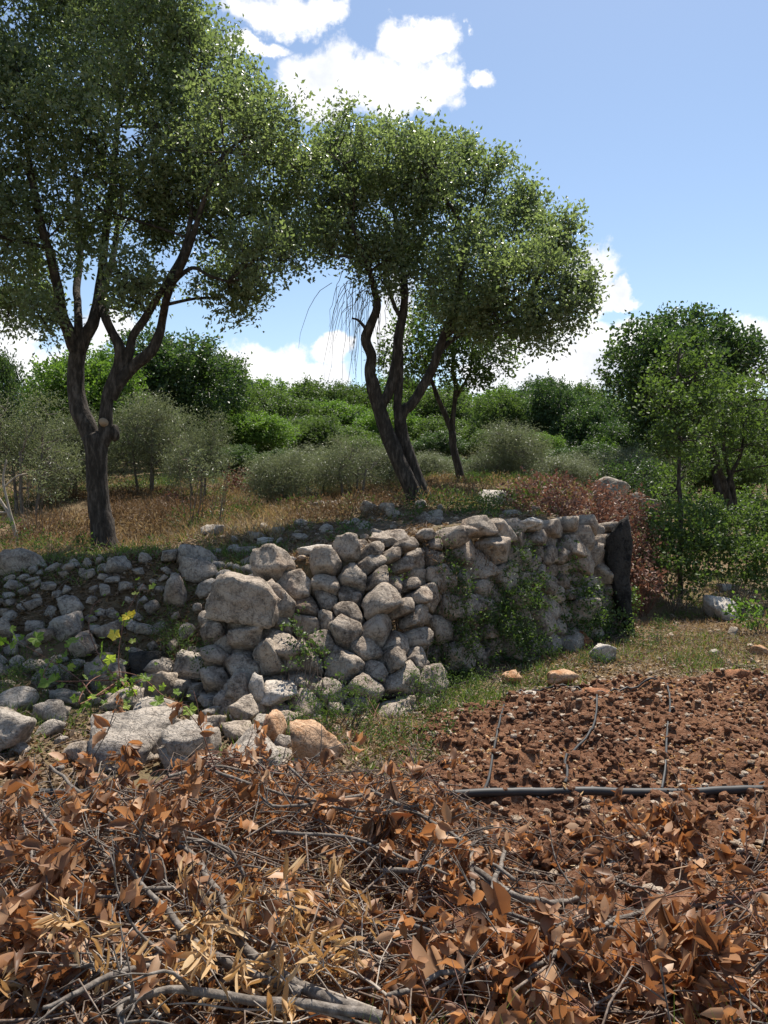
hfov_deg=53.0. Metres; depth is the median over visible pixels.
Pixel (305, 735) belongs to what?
boulder
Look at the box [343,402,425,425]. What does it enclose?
evergreen tree
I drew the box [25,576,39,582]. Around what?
stone
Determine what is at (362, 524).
stone
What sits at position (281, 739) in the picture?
stone
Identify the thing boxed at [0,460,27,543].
bare sapling
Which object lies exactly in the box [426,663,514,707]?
weed
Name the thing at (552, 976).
dry branch
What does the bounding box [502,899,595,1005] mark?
dry branch
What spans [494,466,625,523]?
shrub
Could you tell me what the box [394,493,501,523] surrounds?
weed
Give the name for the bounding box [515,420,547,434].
evergreen tree
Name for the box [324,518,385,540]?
weed
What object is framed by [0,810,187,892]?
dry branch
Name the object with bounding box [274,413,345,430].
evergreen tree
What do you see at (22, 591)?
stone
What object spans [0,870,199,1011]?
dry branch
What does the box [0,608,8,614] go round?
stone
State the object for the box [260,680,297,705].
rock
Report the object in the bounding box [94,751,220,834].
dry branch
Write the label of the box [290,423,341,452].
evergreen tree
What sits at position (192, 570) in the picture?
stone
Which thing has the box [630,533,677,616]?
dead branches
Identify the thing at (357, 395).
evergreen tree
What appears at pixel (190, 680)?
stone
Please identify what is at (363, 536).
stone
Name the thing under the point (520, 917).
dry branch
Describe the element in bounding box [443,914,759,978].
dry branch
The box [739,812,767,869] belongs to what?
dry branch
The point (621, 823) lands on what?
dry branch
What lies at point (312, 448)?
olive tree
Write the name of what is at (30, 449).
evergreen tree
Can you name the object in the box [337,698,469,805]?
dry branch
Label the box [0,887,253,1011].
dry branch
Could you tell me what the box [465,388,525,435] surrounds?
evergreen tree
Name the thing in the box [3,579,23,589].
stone
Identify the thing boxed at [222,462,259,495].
dead bush
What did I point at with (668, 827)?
dry branch
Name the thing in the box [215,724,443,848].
dry branch
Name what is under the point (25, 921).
dry branch
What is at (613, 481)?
boulder
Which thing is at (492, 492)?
rock
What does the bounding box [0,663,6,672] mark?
stone
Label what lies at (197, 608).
stone
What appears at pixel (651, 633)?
weed
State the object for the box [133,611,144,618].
stone
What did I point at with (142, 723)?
boulder
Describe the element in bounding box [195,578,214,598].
stone
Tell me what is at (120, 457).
evergreen tree
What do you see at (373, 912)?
dry branch
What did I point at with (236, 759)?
dry branch
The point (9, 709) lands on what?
stone
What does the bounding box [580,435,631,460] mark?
evergreen tree
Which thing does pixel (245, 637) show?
rock
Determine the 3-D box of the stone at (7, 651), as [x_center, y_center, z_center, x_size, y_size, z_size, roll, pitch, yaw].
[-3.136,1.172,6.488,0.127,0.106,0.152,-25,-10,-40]
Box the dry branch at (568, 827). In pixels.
[476,822,629,871]
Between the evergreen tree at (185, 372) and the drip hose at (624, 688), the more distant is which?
the evergreen tree at (185, 372)
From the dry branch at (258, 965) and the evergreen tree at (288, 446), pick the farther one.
the evergreen tree at (288, 446)
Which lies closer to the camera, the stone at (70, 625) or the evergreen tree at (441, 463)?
the stone at (70, 625)
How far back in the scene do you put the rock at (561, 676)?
6.58 m
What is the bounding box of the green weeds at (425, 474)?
[0,468,593,543]
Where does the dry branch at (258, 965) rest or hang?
on the dry leaves
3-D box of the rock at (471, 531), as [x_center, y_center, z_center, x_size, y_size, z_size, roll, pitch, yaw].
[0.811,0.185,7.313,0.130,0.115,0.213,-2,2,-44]
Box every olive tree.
[0,381,85,515]
[32,402,117,498]
[96,383,201,494]
[155,403,244,495]
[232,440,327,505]
[274,437,361,496]
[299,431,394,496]
[344,443,423,488]
[416,449,455,477]
[453,452,501,476]
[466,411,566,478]
[529,453,609,484]
[562,447,617,488]
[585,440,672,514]
[640,447,694,522]
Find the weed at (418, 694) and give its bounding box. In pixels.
[386,657,453,718]
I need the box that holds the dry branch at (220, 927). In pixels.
[152,855,319,1005]
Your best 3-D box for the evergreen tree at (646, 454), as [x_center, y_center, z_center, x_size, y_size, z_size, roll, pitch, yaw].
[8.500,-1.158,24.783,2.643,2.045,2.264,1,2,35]
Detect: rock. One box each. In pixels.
[49,688,84,706]
[65,706,71,718]
[129,650,165,674]
[139,671,178,697]
[173,649,202,680]
[187,682,203,694]
[193,753,217,775]
[197,693,214,708]
[200,524,224,534]
[207,715,226,730]
[225,672,249,700]
[227,625,262,650]
[228,694,258,719]
[232,546,255,552]
[248,672,264,703]
[252,638,287,676]
[257,537,272,545]
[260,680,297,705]
[263,709,287,742]
[281,710,302,723]
[292,533,307,539]
[297,544,332,555]
[310,500,337,508]
[358,539,367,547]
[369,532,396,546]
[462,525,478,536]
[477,490,515,504]
[491,520,503,530]
[502,670,521,683]
[520,517,542,528]
[547,669,578,683]
[579,630,592,647]
[580,687,609,695]
[589,643,616,660]
[629,492,644,501]
[636,498,672,509]
[702,595,736,620]
[716,583,731,591]
[725,669,750,679]
[747,645,767,654]
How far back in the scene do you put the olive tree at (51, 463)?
13.50 m
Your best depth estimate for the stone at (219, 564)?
7.51 m
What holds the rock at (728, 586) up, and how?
on the ground at (148, 772)
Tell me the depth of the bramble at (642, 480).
16.99 m
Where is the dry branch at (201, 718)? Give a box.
[52,693,233,828]
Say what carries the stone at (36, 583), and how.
on the ground at (148, 772)
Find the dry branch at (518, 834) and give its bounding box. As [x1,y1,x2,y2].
[383,794,530,922]
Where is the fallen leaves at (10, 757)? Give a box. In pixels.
[0,520,473,848]
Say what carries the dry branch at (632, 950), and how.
on the ploughed soil
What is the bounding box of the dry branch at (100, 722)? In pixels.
[49,696,187,921]
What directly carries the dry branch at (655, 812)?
on the ground at (148, 772)
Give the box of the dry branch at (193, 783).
[91,754,368,914]
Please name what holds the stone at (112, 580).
on the ground at (148, 772)
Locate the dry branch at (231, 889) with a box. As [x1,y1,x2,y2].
[143,837,256,918]
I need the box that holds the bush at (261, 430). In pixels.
[212,405,303,453]
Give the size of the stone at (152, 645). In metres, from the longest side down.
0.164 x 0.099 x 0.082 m
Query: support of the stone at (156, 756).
on the ground at (148, 772)
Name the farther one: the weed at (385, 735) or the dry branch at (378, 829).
the weed at (385, 735)
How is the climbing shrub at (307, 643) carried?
attached to the dry stone wall
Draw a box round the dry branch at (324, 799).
[243,759,422,875]
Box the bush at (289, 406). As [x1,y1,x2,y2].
[252,390,347,427]
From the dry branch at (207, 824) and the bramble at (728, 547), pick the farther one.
the bramble at (728, 547)
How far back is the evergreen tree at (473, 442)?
29.72 m
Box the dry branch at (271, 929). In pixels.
[68,829,333,1023]
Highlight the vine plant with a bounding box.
[0,577,196,714]
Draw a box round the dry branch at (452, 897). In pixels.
[404,853,466,918]
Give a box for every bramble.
[592,454,683,516]
[631,492,734,613]
[647,473,767,570]
[680,494,767,607]
[722,590,767,635]
[735,492,767,609]
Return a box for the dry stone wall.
[198,514,622,718]
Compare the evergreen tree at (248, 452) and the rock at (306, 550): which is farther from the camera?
the evergreen tree at (248, 452)
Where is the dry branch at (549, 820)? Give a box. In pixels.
[525,815,617,850]
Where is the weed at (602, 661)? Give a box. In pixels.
[579,644,627,668]
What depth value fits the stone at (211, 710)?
5.65 m
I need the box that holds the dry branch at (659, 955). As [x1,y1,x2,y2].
[626,897,767,1023]
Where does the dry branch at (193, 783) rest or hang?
on the dry leaves
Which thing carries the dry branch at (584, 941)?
on the dry leaves
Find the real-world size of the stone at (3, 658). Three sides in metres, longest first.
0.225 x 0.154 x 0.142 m
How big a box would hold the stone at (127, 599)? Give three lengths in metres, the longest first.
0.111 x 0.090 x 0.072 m
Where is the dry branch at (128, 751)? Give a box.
[105,737,144,816]
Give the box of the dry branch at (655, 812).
[639,761,709,872]
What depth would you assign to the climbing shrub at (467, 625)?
7.06 m
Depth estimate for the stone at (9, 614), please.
6.83 m
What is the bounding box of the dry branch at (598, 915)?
[560,878,735,1017]
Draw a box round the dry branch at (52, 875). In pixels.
[14,835,216,935]
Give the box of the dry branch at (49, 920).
[0,888,215,1023]
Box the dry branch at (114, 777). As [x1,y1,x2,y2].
[0,753,129,813]
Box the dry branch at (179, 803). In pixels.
[18,795,260,891]
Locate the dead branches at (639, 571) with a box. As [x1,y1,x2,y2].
[569,493,669,617]
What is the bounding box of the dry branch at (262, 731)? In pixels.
[154,713,269,795]
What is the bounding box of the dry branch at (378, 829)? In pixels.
[349,780,442,899]
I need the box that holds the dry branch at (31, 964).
[5,917,187,1015]
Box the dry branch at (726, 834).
[591,818,750,873]
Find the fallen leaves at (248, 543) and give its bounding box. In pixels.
[0,496,635,649]
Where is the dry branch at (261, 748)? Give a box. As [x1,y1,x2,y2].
[208,736,366,794]
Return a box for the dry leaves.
[0,758,767,1023]
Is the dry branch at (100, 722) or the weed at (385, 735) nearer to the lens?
the dry branch at (100, 722)
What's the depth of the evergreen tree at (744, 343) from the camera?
20.32 m
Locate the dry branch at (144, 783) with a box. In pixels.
[44,766,203,940]
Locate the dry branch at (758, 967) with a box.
[751,955,767,975]
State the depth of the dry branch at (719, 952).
2.24 m
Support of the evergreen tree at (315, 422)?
on the ground at (148, 772)
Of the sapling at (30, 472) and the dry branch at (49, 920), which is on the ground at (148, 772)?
the sapling at (30, 472)
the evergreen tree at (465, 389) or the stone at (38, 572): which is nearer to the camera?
the stone at (38, 572)
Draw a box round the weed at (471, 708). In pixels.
[387,692,488,760]
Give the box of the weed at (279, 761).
[242,753,293,777]
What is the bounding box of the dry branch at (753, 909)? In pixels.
[730,890,767,1023]
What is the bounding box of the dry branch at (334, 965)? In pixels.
[196,919,399,1023]
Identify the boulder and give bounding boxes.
[0,709,36,751]
[88,706,176,770]
[161,719,214,757]
[204,571,280,628]
[219,724,283,777]
[289,719,343,764]
[593,477,629,504]
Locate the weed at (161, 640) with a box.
[143,612,195,659]
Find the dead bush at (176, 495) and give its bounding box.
[158,487,192,504]
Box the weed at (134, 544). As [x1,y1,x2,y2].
[103,536,170,551]
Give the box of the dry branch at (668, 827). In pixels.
[599,821,674,904]
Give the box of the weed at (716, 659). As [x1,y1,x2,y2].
[666,647,724,668]
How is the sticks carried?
on the ground at (148, 772)
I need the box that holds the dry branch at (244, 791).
[216,737,361,867]
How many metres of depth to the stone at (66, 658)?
6.42 m
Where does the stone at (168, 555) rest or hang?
on the ground at (148, 772)
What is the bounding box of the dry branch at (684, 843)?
[664,828,698,869]
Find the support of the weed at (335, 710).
on the ground at (148, 772)
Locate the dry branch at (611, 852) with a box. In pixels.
[576,838,631,912]
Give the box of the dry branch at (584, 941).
[511,927,684,1023]
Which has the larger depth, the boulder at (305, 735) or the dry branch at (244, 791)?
the boulder at (305, 735)
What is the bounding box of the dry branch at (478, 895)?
[348,889,522,1000]
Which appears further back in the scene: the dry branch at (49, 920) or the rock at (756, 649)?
the rock at (756, 649)
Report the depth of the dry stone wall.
6.54 m
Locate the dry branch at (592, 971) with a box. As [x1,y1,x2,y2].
[572,895,696,1020]
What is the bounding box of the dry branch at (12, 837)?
[0,833,86,859]
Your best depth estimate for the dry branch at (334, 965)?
2.22 m
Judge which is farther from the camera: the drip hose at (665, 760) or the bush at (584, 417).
the bush at (584, 417)
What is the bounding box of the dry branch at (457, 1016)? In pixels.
[375,976,515,1023]
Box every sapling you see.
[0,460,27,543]
[11,454,64,533]
[165,440,211,524]
[201,454,239,522]
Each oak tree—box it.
[0,0,323,551]
[279,79,613,505]
[362,275,526,482]
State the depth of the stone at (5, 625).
6.60 m
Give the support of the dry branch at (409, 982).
on the dry leaves
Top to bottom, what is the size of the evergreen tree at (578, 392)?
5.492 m
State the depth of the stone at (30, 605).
6.95 m
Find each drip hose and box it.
[484,704,504,787]
[506,677,668,694]
[564,694,597,783]
[660,685,670,787]
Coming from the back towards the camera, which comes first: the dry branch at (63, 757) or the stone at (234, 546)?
the stone at (234, 546)
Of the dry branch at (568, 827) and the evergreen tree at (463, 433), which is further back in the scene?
the evergreen tree at (463, 433)
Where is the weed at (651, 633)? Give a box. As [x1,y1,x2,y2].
[621,613,680,647]
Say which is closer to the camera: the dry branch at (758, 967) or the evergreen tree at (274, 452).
the dry branch at (758, 967)
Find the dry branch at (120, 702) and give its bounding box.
[74,693,126,779]
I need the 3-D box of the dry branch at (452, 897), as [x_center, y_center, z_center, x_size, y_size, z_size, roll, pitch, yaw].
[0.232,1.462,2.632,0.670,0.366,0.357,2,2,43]
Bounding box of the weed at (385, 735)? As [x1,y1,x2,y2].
[329,707,416,753]
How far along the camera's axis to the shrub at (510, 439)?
16.70 m
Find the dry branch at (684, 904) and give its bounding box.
[623,886,767,944]
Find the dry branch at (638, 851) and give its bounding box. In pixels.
[370,781,656,888]
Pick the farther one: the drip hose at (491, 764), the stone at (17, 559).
the stone at (17, 559)
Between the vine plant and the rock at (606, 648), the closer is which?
the vine plant
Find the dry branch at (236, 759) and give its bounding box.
[84,758,259,791]
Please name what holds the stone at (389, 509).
on the ground at (148, 772)
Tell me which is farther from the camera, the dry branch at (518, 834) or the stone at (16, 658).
the stone at (16, 658)
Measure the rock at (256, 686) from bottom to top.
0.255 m
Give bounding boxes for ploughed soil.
[373,571,767,1022]
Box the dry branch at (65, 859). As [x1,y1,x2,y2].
[0,790,100,952]
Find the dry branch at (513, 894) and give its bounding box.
[473,817,618,905]
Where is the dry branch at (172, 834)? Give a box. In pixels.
[34,770,249,880]
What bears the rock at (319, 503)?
on the ground at (148, 772)
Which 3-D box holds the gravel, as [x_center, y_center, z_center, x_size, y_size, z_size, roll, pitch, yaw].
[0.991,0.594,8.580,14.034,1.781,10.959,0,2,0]
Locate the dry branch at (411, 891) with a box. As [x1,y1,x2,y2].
[330,865,592,1018]
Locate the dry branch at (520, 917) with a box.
[485,873,643,933]
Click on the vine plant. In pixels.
(39, 636)
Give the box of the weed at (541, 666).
[522,656,564,685]
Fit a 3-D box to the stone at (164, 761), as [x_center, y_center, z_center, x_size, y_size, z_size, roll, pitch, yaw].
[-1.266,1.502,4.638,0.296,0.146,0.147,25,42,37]
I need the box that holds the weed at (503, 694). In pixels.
[470,673,524,707]
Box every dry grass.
[0,471,610,555]
[218,617,767,779]
[453,522,767,681]
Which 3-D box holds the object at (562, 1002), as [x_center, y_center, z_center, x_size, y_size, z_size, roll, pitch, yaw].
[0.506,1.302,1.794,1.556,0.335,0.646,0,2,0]
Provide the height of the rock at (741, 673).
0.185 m
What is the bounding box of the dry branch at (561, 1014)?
[535,962,598,1023]
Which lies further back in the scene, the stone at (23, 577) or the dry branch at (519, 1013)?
the stone at (23, 577)
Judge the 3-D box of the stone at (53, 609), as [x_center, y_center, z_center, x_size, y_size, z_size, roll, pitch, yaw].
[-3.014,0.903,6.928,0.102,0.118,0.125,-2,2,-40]
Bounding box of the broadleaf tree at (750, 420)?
[687,361,767,515]
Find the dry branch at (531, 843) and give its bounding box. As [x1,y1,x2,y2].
[501,829,558,862]
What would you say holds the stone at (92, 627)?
on the ground at (148, 772)
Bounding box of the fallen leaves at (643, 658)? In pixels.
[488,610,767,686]
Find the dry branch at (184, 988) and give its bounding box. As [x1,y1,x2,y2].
[90,928,372,1023]
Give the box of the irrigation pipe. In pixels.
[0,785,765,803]
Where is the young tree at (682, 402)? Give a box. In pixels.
[627,330,736,593]
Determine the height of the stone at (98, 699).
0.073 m
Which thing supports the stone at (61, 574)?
on the ground at (148, 772)
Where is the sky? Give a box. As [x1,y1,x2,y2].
[0,0,767,401]
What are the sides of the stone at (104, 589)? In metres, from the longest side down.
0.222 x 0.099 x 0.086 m
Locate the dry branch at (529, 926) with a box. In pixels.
[400,915,535,982]
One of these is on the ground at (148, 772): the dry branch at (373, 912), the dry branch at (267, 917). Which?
the dry branch at (267, 917)
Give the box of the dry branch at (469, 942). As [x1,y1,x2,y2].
[379,903,715,1019]
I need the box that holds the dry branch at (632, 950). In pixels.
[485,852,737,1016]
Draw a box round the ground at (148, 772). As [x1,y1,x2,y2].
[0,456,767,1023]
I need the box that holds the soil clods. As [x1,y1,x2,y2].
[397,668,767,887]
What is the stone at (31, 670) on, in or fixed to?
on the ground at (148, 772)
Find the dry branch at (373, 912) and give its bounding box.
[316,871,529,969]
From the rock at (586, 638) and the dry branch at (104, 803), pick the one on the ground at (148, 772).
the rock at (586, 638)
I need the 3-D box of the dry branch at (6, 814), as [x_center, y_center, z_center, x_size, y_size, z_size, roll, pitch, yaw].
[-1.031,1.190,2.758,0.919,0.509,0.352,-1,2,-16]
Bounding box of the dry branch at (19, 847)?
[0,745,115,921]
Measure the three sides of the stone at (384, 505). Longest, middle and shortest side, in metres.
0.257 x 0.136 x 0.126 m
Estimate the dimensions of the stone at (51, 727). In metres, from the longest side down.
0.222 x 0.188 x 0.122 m
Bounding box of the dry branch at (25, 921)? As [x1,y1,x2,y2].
[0,903,150,1007]
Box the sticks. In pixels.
[0,510,767,790]
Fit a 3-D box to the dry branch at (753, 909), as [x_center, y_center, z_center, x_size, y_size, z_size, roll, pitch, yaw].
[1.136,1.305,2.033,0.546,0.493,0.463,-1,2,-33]
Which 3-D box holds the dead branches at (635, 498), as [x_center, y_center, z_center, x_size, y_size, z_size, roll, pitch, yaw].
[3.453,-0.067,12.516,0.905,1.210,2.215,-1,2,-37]
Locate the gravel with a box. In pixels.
[0,504,767,893]
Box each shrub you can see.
[181,633,227,689]
[279,601,343,700]
[377,556,428,657]
[410,521,508,617]
[423,528,500,681]
[476,521,567,667]
[494,466,625,523]
[553,537,644,645]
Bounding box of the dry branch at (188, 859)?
[110,831,374,940]
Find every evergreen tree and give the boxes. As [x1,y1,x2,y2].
[0,346,28,458]
[14,431,41,469]
[17,370,63,467]
[18,334,153,478]
[99,318,252,475]
[108,439,134,473]
[118,405,185,467]
[185,347,262,439]
[192,435,234,470]
[197,443,259,477]
[234,382,288,417]
[245,371,301,398]
[251,448,300,468]
[256,440,295,455]
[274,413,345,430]
[280,372,346,403]
[287,411,346,453]
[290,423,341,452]
[302,396,369,427]
[322,378,389,409]
[324,435,385,462]
[336,424,382,443]
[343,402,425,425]
[346,406,429,441]
[363,374,431,404]
[369,435,427,456]
[387,383,474,424]
[408,413,471,456]
[412,428,471,456]
[417,456,453,471]
[427,381,472,410]
[434,423,491,470]
[442,456,480,473]
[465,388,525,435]
[466,374,521,411]
[466,426,522,455]
[469,449,538,474]
[508,371,589,437]
[515,369,576,399]
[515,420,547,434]
[519,427,566,457]
[533,446,580,470]
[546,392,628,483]
[555,432,593,450]
[564,441,619,475]
[565,383,603,409]
[568,376,616,400]
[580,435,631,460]
[582,418,640,454]
[590,391,649,425]
[591,300,767,533]
[618,446,688,482]
[634,431,727,496]
[669,451,741,510]
[704,449,767,500]
[725,428,752,455]
[739,409,767,482]
[748,432,767,491]
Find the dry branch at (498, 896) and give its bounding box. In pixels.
[393,880,511,1023]
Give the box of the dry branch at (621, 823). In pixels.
[586,785,649,859]
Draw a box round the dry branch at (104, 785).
[0,769,126,807]
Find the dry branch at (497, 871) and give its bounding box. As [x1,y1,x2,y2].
[487,847,506,914]
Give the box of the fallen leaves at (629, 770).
[345,655,767,874]
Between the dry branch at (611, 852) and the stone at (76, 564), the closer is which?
the dry branch at (611, 852)
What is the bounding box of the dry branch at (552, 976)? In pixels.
[351,952,586,1023]
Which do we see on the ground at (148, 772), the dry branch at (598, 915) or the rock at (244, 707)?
the rock at (244, 707)
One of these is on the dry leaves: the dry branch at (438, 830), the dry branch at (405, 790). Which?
the dry branch at (438, 830)
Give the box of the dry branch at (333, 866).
[239,853,384,981]
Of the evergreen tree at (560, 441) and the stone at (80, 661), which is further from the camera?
the evergreen tree at (560, 441)
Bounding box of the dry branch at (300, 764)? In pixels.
[168,752,365,837]
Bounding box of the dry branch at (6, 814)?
[0,788,211,863]
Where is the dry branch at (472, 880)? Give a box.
[469,847,512,911]
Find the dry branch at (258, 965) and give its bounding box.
[159,850,376,1023]
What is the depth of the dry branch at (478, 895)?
2.33 m
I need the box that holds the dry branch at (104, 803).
[0,780,302,997]
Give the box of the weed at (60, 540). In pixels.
[21,528,101,552]
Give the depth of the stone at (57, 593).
7.09 m
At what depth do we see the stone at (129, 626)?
6.80 m
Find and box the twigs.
[0,743,767,1023]
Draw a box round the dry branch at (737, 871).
[671,842,765,932]
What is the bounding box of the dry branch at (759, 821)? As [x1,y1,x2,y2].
[745,795,767,875]
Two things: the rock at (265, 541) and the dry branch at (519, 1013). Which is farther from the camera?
the rock at (265, 541)
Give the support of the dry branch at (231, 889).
on the dry leaves
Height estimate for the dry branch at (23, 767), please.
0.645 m
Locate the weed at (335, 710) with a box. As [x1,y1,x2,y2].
[279,673,387,729]
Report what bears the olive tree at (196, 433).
on the ground at (148, 772)
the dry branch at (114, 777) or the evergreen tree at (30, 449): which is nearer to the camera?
the dry branch at (114, 777)
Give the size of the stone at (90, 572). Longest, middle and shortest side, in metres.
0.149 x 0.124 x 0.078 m
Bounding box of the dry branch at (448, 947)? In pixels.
[348,850,584,1010]
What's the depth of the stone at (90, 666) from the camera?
6.16 m
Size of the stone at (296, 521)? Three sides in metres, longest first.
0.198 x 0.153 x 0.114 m
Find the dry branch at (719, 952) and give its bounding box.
[672,906,767,1023]
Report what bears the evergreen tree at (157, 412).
on the ground at (148, 772)
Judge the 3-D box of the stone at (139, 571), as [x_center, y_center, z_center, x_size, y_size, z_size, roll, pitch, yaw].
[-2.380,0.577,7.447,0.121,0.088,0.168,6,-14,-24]
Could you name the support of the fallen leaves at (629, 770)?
on the ground at (148, 772)
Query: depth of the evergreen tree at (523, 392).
50.06 m
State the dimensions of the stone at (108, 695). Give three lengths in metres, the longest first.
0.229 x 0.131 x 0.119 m
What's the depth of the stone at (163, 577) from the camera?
7.37 m
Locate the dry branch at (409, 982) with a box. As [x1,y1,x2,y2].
[375,910,599,1023]
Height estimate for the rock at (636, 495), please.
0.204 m
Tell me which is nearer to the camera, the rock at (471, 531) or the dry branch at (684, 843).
the dry branch at (684, 843)
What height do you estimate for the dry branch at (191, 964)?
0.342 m
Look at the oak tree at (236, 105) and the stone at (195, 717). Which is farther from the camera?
the oak tree at (236, 105)
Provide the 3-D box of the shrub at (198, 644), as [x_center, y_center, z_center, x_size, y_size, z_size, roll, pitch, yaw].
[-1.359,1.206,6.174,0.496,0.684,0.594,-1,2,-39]
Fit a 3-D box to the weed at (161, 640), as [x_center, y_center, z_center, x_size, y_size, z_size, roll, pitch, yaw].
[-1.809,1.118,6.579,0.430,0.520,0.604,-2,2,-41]
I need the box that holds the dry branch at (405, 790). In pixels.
[288,766,503,900]
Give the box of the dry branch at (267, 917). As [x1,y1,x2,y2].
[46,866,331,1022]
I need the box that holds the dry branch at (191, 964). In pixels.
[143,927,351,1023]
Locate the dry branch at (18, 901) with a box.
[0,882,40,972]
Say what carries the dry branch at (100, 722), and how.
on the ground at (148, 772)
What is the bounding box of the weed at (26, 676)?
[0,649,84,692]
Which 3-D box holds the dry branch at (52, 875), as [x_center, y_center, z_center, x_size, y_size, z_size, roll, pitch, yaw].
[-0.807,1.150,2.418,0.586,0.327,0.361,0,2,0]
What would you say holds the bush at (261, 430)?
on the ground at (148, 772)
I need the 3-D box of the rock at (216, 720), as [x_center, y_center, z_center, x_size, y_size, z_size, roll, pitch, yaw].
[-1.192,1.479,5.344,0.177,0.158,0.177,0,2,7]
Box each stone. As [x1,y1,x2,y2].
[0,548,47,575]
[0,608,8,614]
[0,616,14,637]
[0,654,8,664]
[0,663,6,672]
[0,680,15,687]
[0,686,39,711]
[0,706,17,712]
[1,599,15,606]
[1,610,17,621]
[2,592,14,598]
[3,574,15,581]
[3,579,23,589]
[3,645,18,655]
[8,742,30,755]
[9,655,24,668]
[11,634,27,647]
[16,574,31,580]
[16,603,25,611]
[17,586,29,595]
[21,659,33,672]
[23,598,42,610]
[24,620,44,632]
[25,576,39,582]
[25,628,55,644]
[28,566,37,574]
[28,579,40,588]
[28,659,46,670]
[31,663,73,686]
[31,699,66,721]
[32,647,42,655]
[34,719,65,737]
[36,570,43,575]
[40,581,56,590]
[44,562,59,571]
[44,605,56,617]
[47,610,84,641]
[51,590,61,598]
[54,736,68,744]
[55,764,64,771]
[56,595,84,614]
[57,654,68,662]
[58,571,69,577]
[60,563,74,571]
[61,585,71,594]
[62,740,87,762]
[68,630,97,658]
[71,659,84,668]
[72,562,81,567]
[79,568,94,579]
[82,558,91,568]
[84,614,96,621]
[84,655,122,689]
[86,595,97,604]
[88,625,99,633]
[89,585,98,592]
[89,697,101,706]
[92,619,123,638]
[95,556,103,564]
[95,608,105,614]
[97,563,105,570]
[97,573,112,580]
[99,583,110,596]
[99,685,143,710]
[104,555,131,573]
[104,576,119,583]
[104,693,113,700]
[106,610,119,618]
[106,766,117,773]
[116,658,128,668]
[118,581,134,590]
[119,664,126,678]
[124,596,134,603]
[125,619,138,631]
[128,647,142,652]
[129,673,155,685]
[131,567,144,575]
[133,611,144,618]
[133,697,181,716]
[134,623,153,634]
[136,583,147,590]
[138,552,152,563]
[138,595,148,603]
[141,751,153,764]
[143,599,160,614]
[143,657,173,672]
[146,640,158,650]
[151,754,159,761]
[154,586,164,592]
[154,621,165,632]
[157,747,187,772]
[158,574,168,581]
[160,566,172,574]
[161,549,177,561]
[163,573,186,606]
[164,727,221,752]
[167,639,178,651]
[171,611,180,620]
[171,678,191,698]
[176,544,217,563]
[178,556,217,582]
[178,622,194,639]
[178,677,192,682]
[186,646,199,652]
[186,693,198,700]
[189,714,197,720]
[192,603,202,613]
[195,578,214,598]
[202,705,221,714]
[214,561,225,569]
[215,569,229,577]
[221,720,251,741]
[226,544,238,551]
[232,564,239,570]
[241,556,249,565]
[241,564,252,574]
[249,532,266,539]
[252,713,265,725]
[272,527,284,532]
[274,734,291,747]
[276,746,291,759]
[294,518,306,524]
[319,523,333,533]
[357,520,370,528]
[358,500,378,511]
[360,534,368,538]
[369,528,381,534]
[379,502,394,510]
[385,505,402,517]
[415,499,425,506]
[419,511,432,521]
[427,509,442,516]
[428,517,443,523]
[502,509,521,514]
[604,515,634,635]
[727,626,737,635]
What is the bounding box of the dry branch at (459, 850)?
[271,754,511,890]
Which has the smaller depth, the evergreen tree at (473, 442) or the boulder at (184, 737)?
the boulder at (184, 737)
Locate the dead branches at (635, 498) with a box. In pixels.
[544,472,658,524]
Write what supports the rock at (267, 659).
on the dry stone wall
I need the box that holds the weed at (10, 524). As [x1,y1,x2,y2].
[0,513,35,548]
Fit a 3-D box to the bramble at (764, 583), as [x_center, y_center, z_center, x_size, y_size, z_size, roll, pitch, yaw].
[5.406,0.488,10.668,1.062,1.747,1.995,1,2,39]
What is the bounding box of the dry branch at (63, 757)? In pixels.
[47,750,95,800]
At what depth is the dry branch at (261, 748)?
3.65 m
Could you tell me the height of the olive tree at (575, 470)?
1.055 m
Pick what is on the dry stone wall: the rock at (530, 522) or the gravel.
the rock at (530, 522)
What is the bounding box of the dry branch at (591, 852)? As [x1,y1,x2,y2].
[581,842,663,906]
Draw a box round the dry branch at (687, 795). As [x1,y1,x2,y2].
[655,772,718,840]
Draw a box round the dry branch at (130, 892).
[31,834,185,1023]
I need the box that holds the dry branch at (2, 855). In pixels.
[0,840,101,878]
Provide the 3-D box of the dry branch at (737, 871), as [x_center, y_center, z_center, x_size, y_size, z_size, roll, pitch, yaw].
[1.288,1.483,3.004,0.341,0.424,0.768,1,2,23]
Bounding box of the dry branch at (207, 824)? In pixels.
[148,733,234,853]
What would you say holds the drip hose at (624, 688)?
on the ploughed soil
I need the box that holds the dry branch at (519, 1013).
[424,928,566,1023]
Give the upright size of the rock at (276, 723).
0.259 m
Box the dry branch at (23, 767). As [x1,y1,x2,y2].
[0,756,51,839]
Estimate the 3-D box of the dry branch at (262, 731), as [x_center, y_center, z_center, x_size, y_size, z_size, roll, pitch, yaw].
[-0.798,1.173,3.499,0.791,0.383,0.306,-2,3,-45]
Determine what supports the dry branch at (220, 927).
on the dry leaves
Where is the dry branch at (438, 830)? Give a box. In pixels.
[382,801,501,873]

